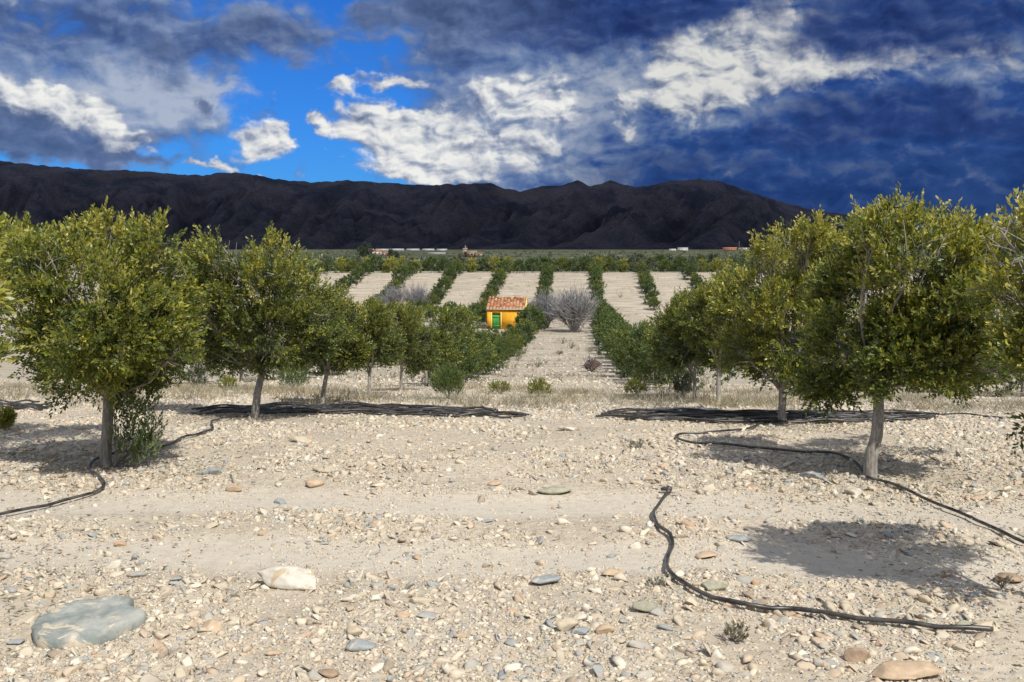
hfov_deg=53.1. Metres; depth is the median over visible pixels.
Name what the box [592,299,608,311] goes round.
olive tree
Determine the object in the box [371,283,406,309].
bare shrub
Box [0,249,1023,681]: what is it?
ground
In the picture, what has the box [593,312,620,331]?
olive tree
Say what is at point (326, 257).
olive tree
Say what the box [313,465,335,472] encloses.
stone
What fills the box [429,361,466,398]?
green shrub
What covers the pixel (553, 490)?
stone
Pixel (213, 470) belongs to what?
stone
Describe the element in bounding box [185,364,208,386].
shrub
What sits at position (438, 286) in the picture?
olive tree
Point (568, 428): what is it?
stone
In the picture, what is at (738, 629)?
grass tuft
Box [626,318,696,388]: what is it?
olive tree
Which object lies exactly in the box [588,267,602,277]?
olive tree
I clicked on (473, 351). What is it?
olive tree
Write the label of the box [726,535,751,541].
stone
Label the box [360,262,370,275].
olive tree
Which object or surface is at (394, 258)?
olive tree
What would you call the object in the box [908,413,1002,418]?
hose
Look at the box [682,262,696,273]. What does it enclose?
olive tree
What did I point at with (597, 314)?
olive tree
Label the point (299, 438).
stone
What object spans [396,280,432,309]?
bare shrub
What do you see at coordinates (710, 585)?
stone
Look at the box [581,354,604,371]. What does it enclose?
bare shrub
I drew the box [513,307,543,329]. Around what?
olive tree
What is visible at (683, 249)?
farm building
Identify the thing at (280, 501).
stone
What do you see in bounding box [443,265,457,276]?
olive tree
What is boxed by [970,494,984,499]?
stone
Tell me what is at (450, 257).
distant scrub
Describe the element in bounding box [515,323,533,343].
olive tree
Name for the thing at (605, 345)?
olive tree
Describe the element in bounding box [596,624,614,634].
stone
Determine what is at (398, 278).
olive tree
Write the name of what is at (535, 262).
olive tree
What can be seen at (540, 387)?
green shrub
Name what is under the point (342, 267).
olive tree
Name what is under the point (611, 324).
olive tree
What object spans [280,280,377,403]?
olive tree
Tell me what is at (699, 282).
olive tree
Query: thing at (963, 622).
stone
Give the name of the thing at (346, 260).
olive tree
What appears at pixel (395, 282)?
olive tree
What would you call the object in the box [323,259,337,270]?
olive tree
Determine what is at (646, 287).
olive tree
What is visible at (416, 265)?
olive tree
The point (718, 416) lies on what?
hose bundle
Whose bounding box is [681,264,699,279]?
olive tree
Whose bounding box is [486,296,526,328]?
hut
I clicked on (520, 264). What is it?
olive tree
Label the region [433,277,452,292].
olive tree
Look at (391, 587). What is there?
stone
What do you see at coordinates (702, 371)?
olive tree
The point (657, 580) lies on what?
dry weed
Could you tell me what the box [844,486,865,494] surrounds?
stone
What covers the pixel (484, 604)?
pebbles
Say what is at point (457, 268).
olive tree
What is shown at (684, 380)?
green shrub
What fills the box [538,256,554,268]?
olive tree
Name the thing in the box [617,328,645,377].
olive tree
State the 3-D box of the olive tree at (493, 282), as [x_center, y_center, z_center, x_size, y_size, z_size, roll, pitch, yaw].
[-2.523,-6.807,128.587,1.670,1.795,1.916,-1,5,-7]
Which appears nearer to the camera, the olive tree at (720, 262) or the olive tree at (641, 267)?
the olive tree at (641, 267)
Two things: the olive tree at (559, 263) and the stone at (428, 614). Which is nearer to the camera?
the stone at (428, 614)
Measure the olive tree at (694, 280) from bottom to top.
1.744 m
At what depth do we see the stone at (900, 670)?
4.50 m
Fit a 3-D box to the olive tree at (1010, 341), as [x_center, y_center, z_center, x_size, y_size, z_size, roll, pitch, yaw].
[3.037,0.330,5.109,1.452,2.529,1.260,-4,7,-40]
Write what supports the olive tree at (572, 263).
on the ground at (634, 305)
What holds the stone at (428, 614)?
on the ground at (634, 305)
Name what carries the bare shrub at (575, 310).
on the ground at (634, 305)
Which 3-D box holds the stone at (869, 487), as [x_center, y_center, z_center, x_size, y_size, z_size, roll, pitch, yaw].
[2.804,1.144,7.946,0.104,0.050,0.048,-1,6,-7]
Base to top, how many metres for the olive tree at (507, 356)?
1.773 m
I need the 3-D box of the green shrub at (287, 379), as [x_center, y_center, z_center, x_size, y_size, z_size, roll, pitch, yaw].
[-5.011,0.838,23.566,0.729,0.542,0.672,5,7,43]
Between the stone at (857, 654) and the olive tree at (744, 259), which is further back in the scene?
the olive tree at (744, 259)
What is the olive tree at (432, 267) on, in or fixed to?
on the ground at (634, 305)
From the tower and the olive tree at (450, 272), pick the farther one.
the tower
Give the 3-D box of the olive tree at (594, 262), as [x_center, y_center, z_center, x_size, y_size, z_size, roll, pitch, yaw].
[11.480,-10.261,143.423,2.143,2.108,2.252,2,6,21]
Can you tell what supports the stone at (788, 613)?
on the ground at (634, 305)
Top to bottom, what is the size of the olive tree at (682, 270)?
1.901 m
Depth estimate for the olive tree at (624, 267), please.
149.81 m
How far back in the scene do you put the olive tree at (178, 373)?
28.24 m
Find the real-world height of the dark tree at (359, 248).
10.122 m
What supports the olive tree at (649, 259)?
on the ground at (634, 305)
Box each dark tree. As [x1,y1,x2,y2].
[355,245,367,257]
[358,246,369,257]
[361,241,375,256]
[385,248,394,257]
[394,251,399,257]
[633,253,646,260]
[707,253,718,262]
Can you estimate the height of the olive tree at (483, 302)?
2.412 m
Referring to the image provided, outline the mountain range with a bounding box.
[0,161,962,248]
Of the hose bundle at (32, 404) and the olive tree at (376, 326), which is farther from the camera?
the olive tree at (376, 326)
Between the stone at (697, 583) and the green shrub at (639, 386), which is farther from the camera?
the green shrub at (639, 386)
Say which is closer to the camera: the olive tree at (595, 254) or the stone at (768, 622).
the stone at (768, 622)
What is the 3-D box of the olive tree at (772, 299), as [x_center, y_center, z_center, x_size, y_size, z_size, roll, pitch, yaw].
[3.167,-0.221,11.790,1.946,2.624,2.397,0,5,4]
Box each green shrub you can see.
[0,405,18,430]
[218,374,237,388]
[278,367,311,386]
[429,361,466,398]
[488,380,510,393]
[525,376,552,396]
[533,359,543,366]
[623,376,648,393]
[670,369,693,394]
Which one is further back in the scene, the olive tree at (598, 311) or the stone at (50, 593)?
the olive tree at (598, 311)
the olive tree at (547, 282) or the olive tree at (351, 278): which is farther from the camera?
the olive tree at (351, 278)
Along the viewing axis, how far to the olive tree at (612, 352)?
48.69 m
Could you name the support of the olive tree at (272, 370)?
on the ground at (634, 305)
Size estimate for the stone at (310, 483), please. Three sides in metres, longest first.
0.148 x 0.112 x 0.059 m
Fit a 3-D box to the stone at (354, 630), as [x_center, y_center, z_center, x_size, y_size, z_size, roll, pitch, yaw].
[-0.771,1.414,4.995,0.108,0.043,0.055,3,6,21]
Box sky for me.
[0,0,1023,233]
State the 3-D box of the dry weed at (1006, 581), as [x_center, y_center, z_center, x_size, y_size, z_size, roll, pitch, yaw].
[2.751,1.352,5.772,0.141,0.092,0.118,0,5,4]
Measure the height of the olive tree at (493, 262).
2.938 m
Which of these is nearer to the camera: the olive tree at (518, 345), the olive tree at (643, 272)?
the olive tree at (518, 345)
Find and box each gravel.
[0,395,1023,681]
[216,273,715,386]
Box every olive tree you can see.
[0,196,211,467]
[0,210,30,366]
[116,304,197,378]
[159,221,352,417]
[171,316,235,383]
[207,329,282,381]
[247,325,310,379]
[274,345,329,377]
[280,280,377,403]
[308,265,318,274]
[314,255,330,265]
[319,262,330,273]
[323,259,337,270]
[331,257,349,272]
[334,277,350,292]
[336,256,350,266]
[342,274,357,285]
[344,294,407,394]
[345,259,360,272]
[347,269,362,281]
[351,265,364,278]
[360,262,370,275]
[364,259,375,273]
[368,253,381,270]
[371,256,384,269]
[371,294,383,301]
[378,289,388,302]
[381,257,397,272]
[385,301,395,318]
[386,256,397,270]
[387,279,400,290]
[387,302,483,386]
[389,298,443,389]
[391,267,408,280]
[392,275,405,287]
[394,255,409,270]
[397,264,411,277]
[402,262,416,275]
[404,318,485,381]
[408,299,427,314]
[409,259,422,272]
[409,261,419,273]
[422,256,439,272]
[424,304,438,321]
[426,293,441,306]
[428,325,493,381]
[431,282,448,296]
[431,289,444,304]
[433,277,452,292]
[435,255,449,266]
[437,257,452,272]
[439,275,452,286]
[441,268,457,283]
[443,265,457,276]
[444,300,457,308]
[448,262,462,273]
[450,324,503,377]
[451,258,464,271]
[453,252,466,267]
[455,262,465,273]
[461,307,476,324]
[464,257,478,271]
[465,322,496,380]
[466,305,481,317]
[468,303,486,320]
[471,299,486,315]
[475,305,486,325]
[476,258,491,271]
[478,288,496,299]
[478,330,505,374]
[480,257,492,270]
[485,284,500,296]
[486,280,498,288]
[486,334,515,366]
[487,256,499,271]
[489,273,505,287]
[490,268,507,281]
[492,331,518,356]
[493,338,510,368]
[496,262,510,273]
[499,260,510,273]
[499,335,517,363]
[501,256,515,270]
[501,326,526,348]
[507,326,526,347]
[510,333,525,355]
[511,259,527,272]
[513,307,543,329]
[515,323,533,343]
[515,324,535,342]
[517,318,538,339]
[522,304,546,329]
[524,257,539,272]
[526,257,538,270]
[526,308,548,330]
[536,278,553,292]
[536,285,550,294]
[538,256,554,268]
[538,268,553,281]
[538,275,553,286]
[539,262,555,273]
[539,265,554,277]
[553,256,567,271]
[564,258,581,271]
[574,256,590,272]
[577,256,587,271]
[586,260,599,268]
[587,262,601,273]
[587,270,600,281]
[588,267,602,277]
[588,274,604,287]
[589,253,604,264]
[589,278,606,293]
[589,308,621,333]
[590,291,603,301]
[590,303,612,318]
[591,284,605,296]
[591,305,607,323]
[591,309,625,334]
[592,255,607,272]
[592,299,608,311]
[592,313,615,340]
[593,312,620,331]
[593,315,629,348]
[594,307,611,318]
[594,316,629,338]
[596,318,625,354]
[596,322,634,358]
[601,322,639,353]
[603,255,618,271]
[603,327,635,375]
[607,253,625,271]
[607,330,628,366]
[610,328,631,367]
[613,320,686,384]
[616,315,679,382]
[617,258,629,271]
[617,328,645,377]
[625,254,642,269]
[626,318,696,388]
[629,256,641,271]
[634,261,647,273]
[636,264,647,274]
[637,271,652,282]
[637,272,654,287]
[638,267,649,277]
[640,278,655,292]
[641,328,736,390]
[642,256,658,270]
[643,283,659,296]
[643,290,658,304]
[645,284,709,396]
[647,296,661,309]
[650,254,668,271]
[656,258,672,271]
[670,254,682,271]
[670,255,686,271]
[672,263,758,400]
[680,262,689,272]
[681,254,699,271]
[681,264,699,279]
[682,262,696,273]
[688,272,700,282]
[688,276,701,286]
[692,279,705,289]
[693,254,708,269]
[697,258,709,271]
[703,204,873,423]
[708,257,722,271]
[709,256,727,271]
[721,257,735,269]
[726,256,738,267]
[738,258,749,268]
[747,257,760,268]
[785,182,1023,480]
[948,184,1023,454]
[976,307,1023,396]
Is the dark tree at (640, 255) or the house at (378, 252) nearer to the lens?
the dark tree at (640, 255)
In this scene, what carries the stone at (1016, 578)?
on the ground at (634, 305)
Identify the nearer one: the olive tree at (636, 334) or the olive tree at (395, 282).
the olive tree at (636, 334)
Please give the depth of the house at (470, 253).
619.93 m
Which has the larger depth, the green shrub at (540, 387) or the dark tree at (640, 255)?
the dark tree at (640, 255)
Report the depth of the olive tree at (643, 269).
136.66 m
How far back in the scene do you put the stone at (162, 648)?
4.87 m
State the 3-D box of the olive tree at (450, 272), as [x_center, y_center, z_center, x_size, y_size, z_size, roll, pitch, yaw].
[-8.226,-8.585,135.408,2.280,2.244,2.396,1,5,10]
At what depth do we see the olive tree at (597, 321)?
79.82 m
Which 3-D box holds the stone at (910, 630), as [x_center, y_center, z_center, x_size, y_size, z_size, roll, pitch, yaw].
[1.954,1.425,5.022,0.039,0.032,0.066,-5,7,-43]
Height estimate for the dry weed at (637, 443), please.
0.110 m
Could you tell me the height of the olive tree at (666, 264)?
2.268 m
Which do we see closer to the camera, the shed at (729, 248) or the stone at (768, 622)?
the stone at (768, 622)
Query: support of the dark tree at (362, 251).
on the ground at (634, 305)
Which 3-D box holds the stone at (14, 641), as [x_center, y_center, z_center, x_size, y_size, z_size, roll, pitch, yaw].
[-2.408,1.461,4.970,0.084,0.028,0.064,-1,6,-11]
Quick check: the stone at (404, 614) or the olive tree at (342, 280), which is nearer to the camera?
the stone at (404, 614)
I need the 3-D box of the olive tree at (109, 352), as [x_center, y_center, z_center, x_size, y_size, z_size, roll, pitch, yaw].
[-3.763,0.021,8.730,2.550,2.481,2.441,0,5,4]
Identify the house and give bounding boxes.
[372,249,381,254]
[466,251,476,256]
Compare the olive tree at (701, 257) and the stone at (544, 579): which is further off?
the olive tree at (701, 257)
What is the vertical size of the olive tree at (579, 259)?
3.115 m
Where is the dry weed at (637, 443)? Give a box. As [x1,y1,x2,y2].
[628,439,650,447]
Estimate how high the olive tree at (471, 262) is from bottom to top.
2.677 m
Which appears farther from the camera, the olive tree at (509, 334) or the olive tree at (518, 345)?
the olive tree at (518, 345)
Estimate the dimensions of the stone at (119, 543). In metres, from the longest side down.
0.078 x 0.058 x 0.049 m
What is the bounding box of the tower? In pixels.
[462,248,467,256]
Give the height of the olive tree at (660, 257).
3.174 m
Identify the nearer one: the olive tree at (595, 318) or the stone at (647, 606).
the stone at (647, 606)
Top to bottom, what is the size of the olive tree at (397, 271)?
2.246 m
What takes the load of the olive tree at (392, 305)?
on the ground at (634, 305)
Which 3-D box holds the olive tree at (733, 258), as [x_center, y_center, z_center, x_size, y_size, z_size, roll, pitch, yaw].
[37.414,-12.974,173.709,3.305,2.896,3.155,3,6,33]
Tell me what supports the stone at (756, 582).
on the ground at (634, 305)
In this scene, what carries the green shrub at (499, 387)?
on the ground at (634, 305)
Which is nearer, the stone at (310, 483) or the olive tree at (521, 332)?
the stone at (310, 483)
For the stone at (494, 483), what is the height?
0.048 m
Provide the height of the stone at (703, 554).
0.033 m
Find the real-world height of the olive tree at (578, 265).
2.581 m
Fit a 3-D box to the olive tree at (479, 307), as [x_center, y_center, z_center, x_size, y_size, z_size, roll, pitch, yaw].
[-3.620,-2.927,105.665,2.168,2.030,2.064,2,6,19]
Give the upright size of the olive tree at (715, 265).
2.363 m
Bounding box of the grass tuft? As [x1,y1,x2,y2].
[723,620,750,641]
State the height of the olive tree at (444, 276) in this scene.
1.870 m
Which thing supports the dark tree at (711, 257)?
on the ground at (634, 305)
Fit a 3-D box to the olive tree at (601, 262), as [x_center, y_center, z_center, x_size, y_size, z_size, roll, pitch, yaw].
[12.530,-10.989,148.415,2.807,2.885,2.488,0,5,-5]
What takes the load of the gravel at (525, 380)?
on the ground at (634, 305)
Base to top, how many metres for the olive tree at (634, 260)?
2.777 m
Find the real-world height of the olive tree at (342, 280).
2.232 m
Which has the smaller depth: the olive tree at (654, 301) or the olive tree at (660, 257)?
the olive tree at (654, 301)
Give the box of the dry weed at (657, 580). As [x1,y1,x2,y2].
[646,576,665,585]
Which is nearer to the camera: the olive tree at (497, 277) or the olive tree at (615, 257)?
the olive tree at (497, 277)
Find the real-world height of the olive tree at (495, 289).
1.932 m
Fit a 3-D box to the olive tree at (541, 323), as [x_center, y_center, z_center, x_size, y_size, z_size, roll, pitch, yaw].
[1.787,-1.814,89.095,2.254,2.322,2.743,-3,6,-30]
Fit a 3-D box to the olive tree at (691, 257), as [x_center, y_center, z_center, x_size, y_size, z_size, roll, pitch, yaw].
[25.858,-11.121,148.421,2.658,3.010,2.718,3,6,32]
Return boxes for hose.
[0,415,250,515]
[652,486,993,631]
[675,412,1023,543]
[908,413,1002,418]
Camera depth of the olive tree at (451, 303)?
107.72 m
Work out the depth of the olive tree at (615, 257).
171.69 m
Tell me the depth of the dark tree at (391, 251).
689.29 m
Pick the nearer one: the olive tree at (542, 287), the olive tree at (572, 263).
the olive tree at (542, 287)
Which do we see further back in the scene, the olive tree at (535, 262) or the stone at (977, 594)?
the olive tree at (535, 262)
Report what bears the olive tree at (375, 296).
on the ground at (634, 305)
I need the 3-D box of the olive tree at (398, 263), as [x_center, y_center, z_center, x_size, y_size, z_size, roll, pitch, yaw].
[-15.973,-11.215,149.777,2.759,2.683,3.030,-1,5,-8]
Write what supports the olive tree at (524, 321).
on the ground at (634, 305)
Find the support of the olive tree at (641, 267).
on the ground at (634, 305)
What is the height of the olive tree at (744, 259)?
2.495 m
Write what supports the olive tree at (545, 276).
on the ground at (634, 305)
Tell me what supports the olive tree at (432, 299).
on the ground at (634, 305)
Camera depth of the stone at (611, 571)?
5.91 m
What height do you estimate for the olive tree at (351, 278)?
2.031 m
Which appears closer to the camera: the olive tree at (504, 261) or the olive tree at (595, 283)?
the olive tree at (595, 283)
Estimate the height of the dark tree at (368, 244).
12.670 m
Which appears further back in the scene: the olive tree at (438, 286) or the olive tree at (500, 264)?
the olive tree at (500, 264)
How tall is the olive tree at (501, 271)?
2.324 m
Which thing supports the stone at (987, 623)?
on the ground at (634, 305)
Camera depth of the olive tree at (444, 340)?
26.53 m
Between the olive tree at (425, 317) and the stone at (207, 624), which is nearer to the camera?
the stone at (207, 624)
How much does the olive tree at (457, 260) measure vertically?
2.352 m
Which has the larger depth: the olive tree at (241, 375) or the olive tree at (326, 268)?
the olive tree at (326, 268)
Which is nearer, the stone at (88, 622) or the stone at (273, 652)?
the stone at (273, 652)
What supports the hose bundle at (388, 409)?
on the ground at (634, 305)
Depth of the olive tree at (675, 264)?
176.17 m
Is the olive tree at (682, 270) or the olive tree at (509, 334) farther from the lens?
the olive tree at (682, 270)
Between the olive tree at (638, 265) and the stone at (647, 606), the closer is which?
the stone at (647, 606)
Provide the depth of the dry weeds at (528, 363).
42.22 m
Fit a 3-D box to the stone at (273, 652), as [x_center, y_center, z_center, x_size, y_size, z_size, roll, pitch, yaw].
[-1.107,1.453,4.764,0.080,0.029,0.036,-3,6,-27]
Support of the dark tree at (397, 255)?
on the ground at (634, 305)
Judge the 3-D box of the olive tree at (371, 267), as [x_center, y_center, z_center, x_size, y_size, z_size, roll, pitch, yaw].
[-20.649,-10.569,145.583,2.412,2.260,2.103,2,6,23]
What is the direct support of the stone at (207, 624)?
on the ground at (634, 305)
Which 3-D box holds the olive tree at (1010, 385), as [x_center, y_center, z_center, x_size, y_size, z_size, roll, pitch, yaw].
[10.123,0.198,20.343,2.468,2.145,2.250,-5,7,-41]
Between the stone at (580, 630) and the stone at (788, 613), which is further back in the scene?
the stone at (788, 613)
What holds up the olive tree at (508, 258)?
on the ground at (634, 305)
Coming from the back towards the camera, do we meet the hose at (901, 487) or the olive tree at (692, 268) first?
the olive tree at (692, 268)
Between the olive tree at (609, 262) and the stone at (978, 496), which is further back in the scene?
the olive tree at (609, 262)
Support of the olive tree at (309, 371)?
on the ground at (634, 305)
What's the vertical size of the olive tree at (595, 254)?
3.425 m
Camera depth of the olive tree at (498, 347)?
43.45 m
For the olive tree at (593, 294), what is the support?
on the ground at (634, 305)
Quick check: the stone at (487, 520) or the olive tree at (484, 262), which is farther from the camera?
the olive tree at (484, 262)
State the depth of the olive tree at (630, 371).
34.44 m
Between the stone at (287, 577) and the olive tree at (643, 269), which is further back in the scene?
the olive tree at (643, 269)
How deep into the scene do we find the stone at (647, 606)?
5.25 m
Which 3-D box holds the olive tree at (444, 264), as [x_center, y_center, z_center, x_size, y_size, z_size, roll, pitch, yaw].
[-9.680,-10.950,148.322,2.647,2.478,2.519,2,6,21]
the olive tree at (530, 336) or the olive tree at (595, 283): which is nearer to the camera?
the olive tree at (530, 336)
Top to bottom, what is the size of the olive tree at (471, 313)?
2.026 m
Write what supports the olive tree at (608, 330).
on the ground at (634, 305)
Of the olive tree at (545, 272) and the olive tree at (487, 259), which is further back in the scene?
the olive tree at (487, 259)
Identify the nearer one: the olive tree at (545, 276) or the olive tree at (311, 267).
the olive tree at (545, 276)
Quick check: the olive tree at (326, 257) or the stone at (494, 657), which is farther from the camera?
the olive tree at (326, 257)
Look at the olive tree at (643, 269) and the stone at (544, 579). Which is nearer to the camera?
the stone at (544, 579)
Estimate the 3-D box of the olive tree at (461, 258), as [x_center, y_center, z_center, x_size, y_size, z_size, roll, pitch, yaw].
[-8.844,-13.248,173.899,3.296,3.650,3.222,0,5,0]
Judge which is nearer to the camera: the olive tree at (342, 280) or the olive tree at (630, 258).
the olive tree at (342, 280)
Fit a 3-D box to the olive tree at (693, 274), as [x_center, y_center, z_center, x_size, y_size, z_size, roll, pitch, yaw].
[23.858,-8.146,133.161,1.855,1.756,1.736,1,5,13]
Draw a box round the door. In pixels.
[492,313,500,328]
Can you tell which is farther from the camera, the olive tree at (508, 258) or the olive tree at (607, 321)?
the olive tree at (508, 258)
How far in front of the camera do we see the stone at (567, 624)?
4.97 m
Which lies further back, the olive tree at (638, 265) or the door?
the olive tree at (638, 265)
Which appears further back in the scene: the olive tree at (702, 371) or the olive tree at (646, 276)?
the olive tree at (646, 276)
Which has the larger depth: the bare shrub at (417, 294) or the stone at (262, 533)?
the bare shrub at (417, 294)
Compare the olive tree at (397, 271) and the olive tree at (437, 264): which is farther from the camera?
the olive tree at (437, 264)
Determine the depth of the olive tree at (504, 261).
144.05 m
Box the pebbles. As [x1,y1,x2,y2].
[0,404,1023,681]
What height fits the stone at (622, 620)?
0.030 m
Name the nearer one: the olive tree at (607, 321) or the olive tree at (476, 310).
the olive tree at (607, 321)
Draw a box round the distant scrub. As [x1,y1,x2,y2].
[67,249,1013,271]
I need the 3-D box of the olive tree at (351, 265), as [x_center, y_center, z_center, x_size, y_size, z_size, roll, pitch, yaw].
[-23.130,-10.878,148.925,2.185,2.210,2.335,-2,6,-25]
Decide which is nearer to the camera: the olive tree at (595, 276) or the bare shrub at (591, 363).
the bare shrub at (591, 363)
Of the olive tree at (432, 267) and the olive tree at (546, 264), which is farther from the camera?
the olive tree at (432, 267)
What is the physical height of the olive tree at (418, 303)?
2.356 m
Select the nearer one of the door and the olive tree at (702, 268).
the door
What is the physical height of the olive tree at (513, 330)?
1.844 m
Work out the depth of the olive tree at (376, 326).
18.70 m
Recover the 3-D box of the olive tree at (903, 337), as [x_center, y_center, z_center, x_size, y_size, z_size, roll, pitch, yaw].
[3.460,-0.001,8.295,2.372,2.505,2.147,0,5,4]
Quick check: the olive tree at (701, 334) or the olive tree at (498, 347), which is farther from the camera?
the olive tree at (498, 347)
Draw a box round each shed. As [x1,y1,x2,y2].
[428,252,445,253]
[723,247,736,250]
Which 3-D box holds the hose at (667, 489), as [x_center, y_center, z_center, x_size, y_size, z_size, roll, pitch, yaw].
[1.288,1.305,6.288,1.067,0.081,3.207,-2,6,-20]
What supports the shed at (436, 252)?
on the ground at (634, 305)
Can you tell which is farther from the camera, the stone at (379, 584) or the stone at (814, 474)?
the stone at (814, 474)
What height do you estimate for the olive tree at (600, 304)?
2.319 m
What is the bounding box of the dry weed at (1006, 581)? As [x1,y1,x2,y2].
[990,575,1014,587]
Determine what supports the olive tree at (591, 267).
on the ground at (634, 305)
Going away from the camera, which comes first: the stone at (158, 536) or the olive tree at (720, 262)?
the stone at (158, 536)
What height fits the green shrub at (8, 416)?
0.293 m
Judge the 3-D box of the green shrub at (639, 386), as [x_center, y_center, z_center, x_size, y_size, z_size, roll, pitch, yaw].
[2.354,0.840,19.226,0.476,0.384,0.439,-3,6,-31]
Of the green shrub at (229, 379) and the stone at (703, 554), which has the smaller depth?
the stone at (703, 554)
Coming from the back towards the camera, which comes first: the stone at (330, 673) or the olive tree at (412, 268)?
the olive tree at (412, 268)
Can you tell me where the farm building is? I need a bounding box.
[677,248,687,250]
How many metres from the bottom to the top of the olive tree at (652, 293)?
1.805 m
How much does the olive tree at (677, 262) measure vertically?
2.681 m
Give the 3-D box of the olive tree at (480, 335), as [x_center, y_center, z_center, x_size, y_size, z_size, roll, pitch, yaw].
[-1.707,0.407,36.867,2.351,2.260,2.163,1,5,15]
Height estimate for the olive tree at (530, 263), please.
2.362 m
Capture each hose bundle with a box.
[0,399,52,410]
[191,401,528,417]
[596,408,939,422]
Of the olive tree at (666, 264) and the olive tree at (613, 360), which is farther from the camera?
the olive tree at (666, 264)
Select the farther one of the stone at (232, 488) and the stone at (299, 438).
the stone at (299, 438)
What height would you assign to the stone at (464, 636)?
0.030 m
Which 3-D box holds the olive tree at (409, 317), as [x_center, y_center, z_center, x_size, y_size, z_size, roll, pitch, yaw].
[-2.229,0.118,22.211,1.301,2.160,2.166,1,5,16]
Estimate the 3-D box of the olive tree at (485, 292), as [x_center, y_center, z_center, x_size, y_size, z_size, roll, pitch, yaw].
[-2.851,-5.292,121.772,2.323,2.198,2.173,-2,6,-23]
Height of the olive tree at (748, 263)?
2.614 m
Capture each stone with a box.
[4,586,17,592]
[6,638,24,644]
[31,595,145,649]
[37,590,55,597]
[114,541,126,546]
[152,533,163,540]
[157,646,166,650]
[198,467,220,474]
[202,620,221,632]
[225,484,241,491]
[257,565,315,589]
[258,531,265,535]
[265,650,282,655]
[274,498,285,504]
[288,436,311,442]
[305,479,323,487]
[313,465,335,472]
[318,669,339,678]
[345,638,376,651]
[346,626,362,635]
[370,583,383,586]
[386,584,395,589]
[395,610,409,617]
[409,597,433,603]
[417,611,436,618]
[454,634,466,638]
[481,519,492,522]
[487,481,501,485]
[489,655,501,660]
[531,575,560,583]
[537,486,572,493]
[556,617,578,631]
[557,426,579,430]
[569,613,586,620]
[571,627,590,633]
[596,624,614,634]
[601,568,624,575]
[619,618,628,623]
[630,480,643,483]
[632,601,658,611]
[680,521,695,526]
[692,581,701,584]
[695,551,717,558]
[701,580,725,590]
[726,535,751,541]
[747,484,761,488]
[751,579,760,585]
[763,618,775,627]
[782,612,795,615]
[799,471,825,478]
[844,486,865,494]
[844,648,870,661]
[867,485,878,490]
[869,660,943,680]
[903,628,917,633]
[956,620,969,624]
[967,592,983,596]
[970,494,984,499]
[973,621,1000,631]
[995,572,1022,581]
[1009,473,1020,477]
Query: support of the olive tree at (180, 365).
on the ground at (634, 305)
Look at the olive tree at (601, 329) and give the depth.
69.12 m
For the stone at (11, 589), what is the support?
on the ground at (634, 305)
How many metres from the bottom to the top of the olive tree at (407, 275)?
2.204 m
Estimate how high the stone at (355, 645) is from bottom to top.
0.054 m
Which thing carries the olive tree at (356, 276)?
on the ground at (634, 305)
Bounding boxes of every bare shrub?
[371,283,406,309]
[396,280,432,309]
[526,286,561,328]
[540,280,605,331]
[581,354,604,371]
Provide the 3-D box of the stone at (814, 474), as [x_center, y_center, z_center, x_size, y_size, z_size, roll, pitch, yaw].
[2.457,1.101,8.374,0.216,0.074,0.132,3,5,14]
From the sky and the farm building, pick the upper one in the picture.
the sky
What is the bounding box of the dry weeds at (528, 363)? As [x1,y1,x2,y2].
[242,273,712,385]
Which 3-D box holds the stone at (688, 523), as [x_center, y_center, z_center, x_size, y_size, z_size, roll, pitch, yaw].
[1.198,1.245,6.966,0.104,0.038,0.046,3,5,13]
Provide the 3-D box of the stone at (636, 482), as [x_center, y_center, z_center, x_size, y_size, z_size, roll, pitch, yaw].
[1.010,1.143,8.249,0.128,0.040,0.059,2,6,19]
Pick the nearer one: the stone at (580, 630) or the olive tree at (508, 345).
the stone at (580, 630)
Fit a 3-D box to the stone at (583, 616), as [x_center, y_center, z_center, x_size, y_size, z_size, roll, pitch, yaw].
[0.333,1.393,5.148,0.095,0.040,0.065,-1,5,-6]
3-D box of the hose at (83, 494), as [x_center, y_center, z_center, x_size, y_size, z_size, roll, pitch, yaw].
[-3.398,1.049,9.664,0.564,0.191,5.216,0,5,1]
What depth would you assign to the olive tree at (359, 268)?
138.87 m
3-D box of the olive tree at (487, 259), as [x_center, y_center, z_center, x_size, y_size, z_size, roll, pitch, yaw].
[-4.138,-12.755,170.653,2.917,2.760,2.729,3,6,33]
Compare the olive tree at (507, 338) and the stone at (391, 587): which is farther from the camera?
the olive tree at (507, 338)

